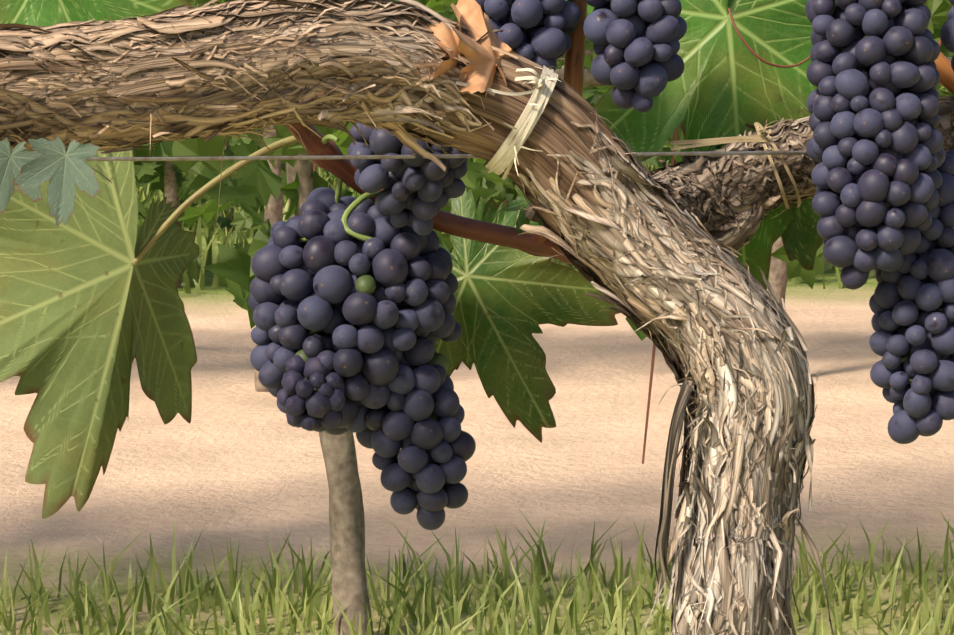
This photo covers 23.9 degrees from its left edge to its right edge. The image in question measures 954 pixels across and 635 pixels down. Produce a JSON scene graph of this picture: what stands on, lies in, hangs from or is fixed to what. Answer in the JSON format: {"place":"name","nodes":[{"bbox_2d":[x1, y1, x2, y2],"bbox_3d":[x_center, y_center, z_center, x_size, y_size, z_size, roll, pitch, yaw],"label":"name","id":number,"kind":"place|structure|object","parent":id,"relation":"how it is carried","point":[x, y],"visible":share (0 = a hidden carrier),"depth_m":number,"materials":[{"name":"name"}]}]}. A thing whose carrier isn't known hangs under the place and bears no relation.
{"place":"outdoors","nodes":[
{"label":"outdoors","id":0,"kind":"place"},
{"bbox_2d":[0,129,953,634],"bbox_3d":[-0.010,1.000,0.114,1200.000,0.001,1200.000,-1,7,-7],"label":"ground","id":1,"kind":"structure","parent":0,"point":[238,459],"depth_m":5.15,"materials":[{"name":"soil"}]},
{"bbox_2d":[222,138,503,230],"bbox_3d":[-0.090,-1.450,12.070,23.000,2.050,0.194,-1,7,-7],"label":"vine trunk","id":2,"kind":"object","parent":1,"relation":"on","point":[229,216],"visible":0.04,"depth_m":12.01,"materials":[{"name":"plant"}]},
{"bbox_2d":[286,69,612,634],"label":"vine trunk","id":3,"kind":"object","parent":1,"relation":"on","point":[347,545],"visible":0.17,"depth_m":3.74,"materials":[{"name":"wood"}]},
{"bbox_2d":[0,0,953,634],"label":"grapevine trunk","id":4,"kind":"object","parent":1,"relation":"on","point":[652,256],"visible":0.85,"depth_m":0.91,"materials":[{"name":"brown plant"}]},
{"bbox_2d":[0,137,42,213],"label":"vine leaf","id":5,"kind":"object","parent":4,"relation":"attached to","point":[15,160],"visible":0.88,"depth_m":0.81,"materials":[{"name":"green plant"}]},
{"bbox_2d":[13,136,100,225],"bbox_3d":[-0.147,-0.048,0.790,0.032,0.032,0.011,0,7,1],"label":"vine leaf","id":6,"kind":"object","parent":4,"relation":"attached to","point":[59,168],"visible":1,"depth_m":0.79,"materials":[{"name":"green plant"}]},
{"bbox_2d":[0,0,190,25],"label":"vine leaf","id":7,"kind":"object","parent":4,"relation":"attached to","point":[40,12],"visible":0.25,"depth_m":1.02,"materials":[{"name":"green plant"}]},
{"bbox_2d":[0,148,198,518],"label":"vine leaf","id":8,"kind":"object","parent":4,"relation":"attached to","point":[122,310],"visible":0.88,"depth_m":1.00,"materials":[{"name":"green plant"}]},
{"bbox_2d":[248,187,475,529],"bbox_3d":[-0.053,0.018,1.030,0.104,0.155,0.086,0,7,1],"label":"grape cluster","id":9,"kind":"object","parent":4,"relation":"attached to","point":[370,321],"visible":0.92,"depth_m":1.00,"materials":[{"name":"purple food"}]},
{"bbox_2d":[277,355,344,430],"bbox_3d":[-0.073,0.034,0.998,0.031,0.034,0.028,0,7,1],"label":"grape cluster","id":10,"kind":"object","parent":9,"relation":"attached to","point":[313,399],"visible":1,"depth_m":0.99,"materials":[{"name":"purple food"}]},
{"bbox_2d":[348,123,468,235],"bbox_3d":[-0.029,-0.071,0.993,0.055,0.069,0.053,0,7,1],"label":"grape cluster","id":11,"kind":"object","parent":4,"relation":"attached to","point":[417,192],"visible":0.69,"depth_m":0.98,"materials":[{"name":"purple food"}]},
{"bbox_2d":[86,151,806,160],"bbox_3d":[0.037,-0.072,0.991,0.627,0.008,0.011,-2,7,-19],"label":"trellis wire","id":12,"kind":"object","parent":4,"relation":"attached to","point":[705,153],"visible":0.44,"depth_m":0.96,"materials":[{"name":"metal"}]},
{"bbox_2d":[427,3,466,82],"bbox_3d":[-0.009,-0.107,0.910,0.020,0.042,0.060,2,7,13],"label":"dry leaf scrap","id":13,"kind":"object","parent":4,"relation":"attached to","point":[447,36],"visible":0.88,"depth_m":0.90,"materials":[{"name":"brown plant"}]},
{"bbox_2d":[452,0,513,97],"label":"dry leaf scrap","id":14,"kind":"object","parent":4,"relation":"on","point":[482,56],"visible":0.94,"depth_m":0.90,"materials":[{"name":"brown plant"}]},
{"bbox_2d":[503,184,542,233],"bbox_3d":[0.024,-0.050,1.035,0.025,0.023,0.008,0,7,1],"label":"leaf","id":15,"kind":"object","parent":4,"relation":"attached to","point":[517,204],"visible":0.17,"depth_m":1.03,"materials":[{"name":"green plant"}]},
{"bbox_2d":[434,189,619,442],"bbox_3d":[0.003,-0.002,1.088,0.140,0.125,0.028,0,7,1],"label":"vine leaf","id":16,"kind":"object","parent":4,"relation":"attached to","point":[509,300],"visible":0.56,"depth_m":1.08,"materials":[{"name":"green plant"}]},
{"bbox_2d":[475,0,580,71],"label":"grape cluster","id":17,"kind":"object","parent":4,"relation":"attached to","point":[545,28],"visible":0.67,"depth_m":1.02,"materials":[{"name":"purple food"}]},
{"bbox_2d":[131,0,953,265],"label":"vine stems","id":18,"kind":"object","parent":4,"relation":"attached to","point":[343,170],"visible":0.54,"depth_m":1.03,"materials":[{"name":"brown plant"}]},
{"bbox_2d":[565,0,842,289],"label":"vine leaf","id":19,"kind":"object","parent":4,"relation":"attached to","point":[727,83],"visible":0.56,"depth_m":1.09,"materials":[{"name":"green plant"}]},
{"bbox_2d":[781,196,822,269],"bbox_3d":[0.158,-0.066,1.107,0.083,0.085,0.014,1,7,10],"label":"vine leaf","id":20,"kind":"object","parent":4,"relation":"attached to","point":[802,240],"visible":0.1,"depth_m":1.11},
{"bbox_2d":[940,0,953,70],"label":"grape cluster","id":21,"kind":"object","parent":4,"relation":"attached to","point":[947,35],"visible":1,"depth_m":1.01,"materials":[{"name":"purple food"}]},
{"bbox_2d":[135,2,948,230],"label":"vine leaves","id":22,"kind":"object","parent":1,"relation":"on","point":[594,99],"depth_m":12.03,"materials":[{"name":"green plant"}]},
{"bbox_2d":[132,0,953,463],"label":"vine leaves","id":23,"kind":"object","parent":1,"relation":"on","point":[232,270],"visible":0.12,"depth_m":3.59,"materials":[{"name":"green plant"}]},
{"bbox_2d":[134,0,952,260],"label":"vine leaves","id":24,"kind":"object","parent":1,"relation":"on","point":[500,194],"visible":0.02,"depth_m":9.19,"materials":[{"name":"green plant"}]},
{"bbox_2d":[164,49,951,287],"bbox_3d":[-0.420,-1.104,9.251,18.391,2.050,0.184,-1,7,-7],"label":"vine trunk","id":25,"kind":"object","parent":1,"relation":"on","point":[170,190],"visible":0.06,"depth_m":9.21,"materials":[{"name":"brown wood"}]},
{"bbox_2d":[202,0,953,171],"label":"vine leaves","id":26,"kind":"object","parent":1,"relation":"on","point":[939,88],"depth_m":6.65,"materials":[{"name":"green plant"}]},
{"bbox_2d":[226,0,937,162],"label":"vine leaves","id":27,"kind":"object","parent":1,"relation":"on","point":[231,143],"depth_m":14.85,"materials":[{"name":"green plant"}]},
{"bbox_2d":[254,58,953,391],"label":"vine trunk","id":28,"kind":"object","parent":1,"relation":"on","point":[273,214],"visible":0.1,"depth_m":6.51,"materials":[{"name":"brown wood"}]},
{"bbox_2d":[0,145,953,634],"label":"grass","id":29,"kind":"structure","parent":0,"point":[504,581],"depth_m":3.96,"materials":[{"name":"green plant"}]},
{"bbox_2d":[583,0,686,111],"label":"grape cluster","id":30,"kind":"object","parent":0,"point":[638,62],"visible":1,"depth_m":1.01,"materials":[{"name":"purple food"}]},
{"bbox_2d":[805,0,945,289],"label":"grape cluster","id":31,"kind":"object","parent":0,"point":[875,150],"visible":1,"depth_m":0.98,"materials":[{"name":"purple food"}]},
{"bbox_2d":[869,148,953,443],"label":"grape cluster","id":32,"kind":"object","parent":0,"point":[911,305],"visible":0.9,"depth_m":1.01,"materials":[{"name":"purple food"}]}
]}

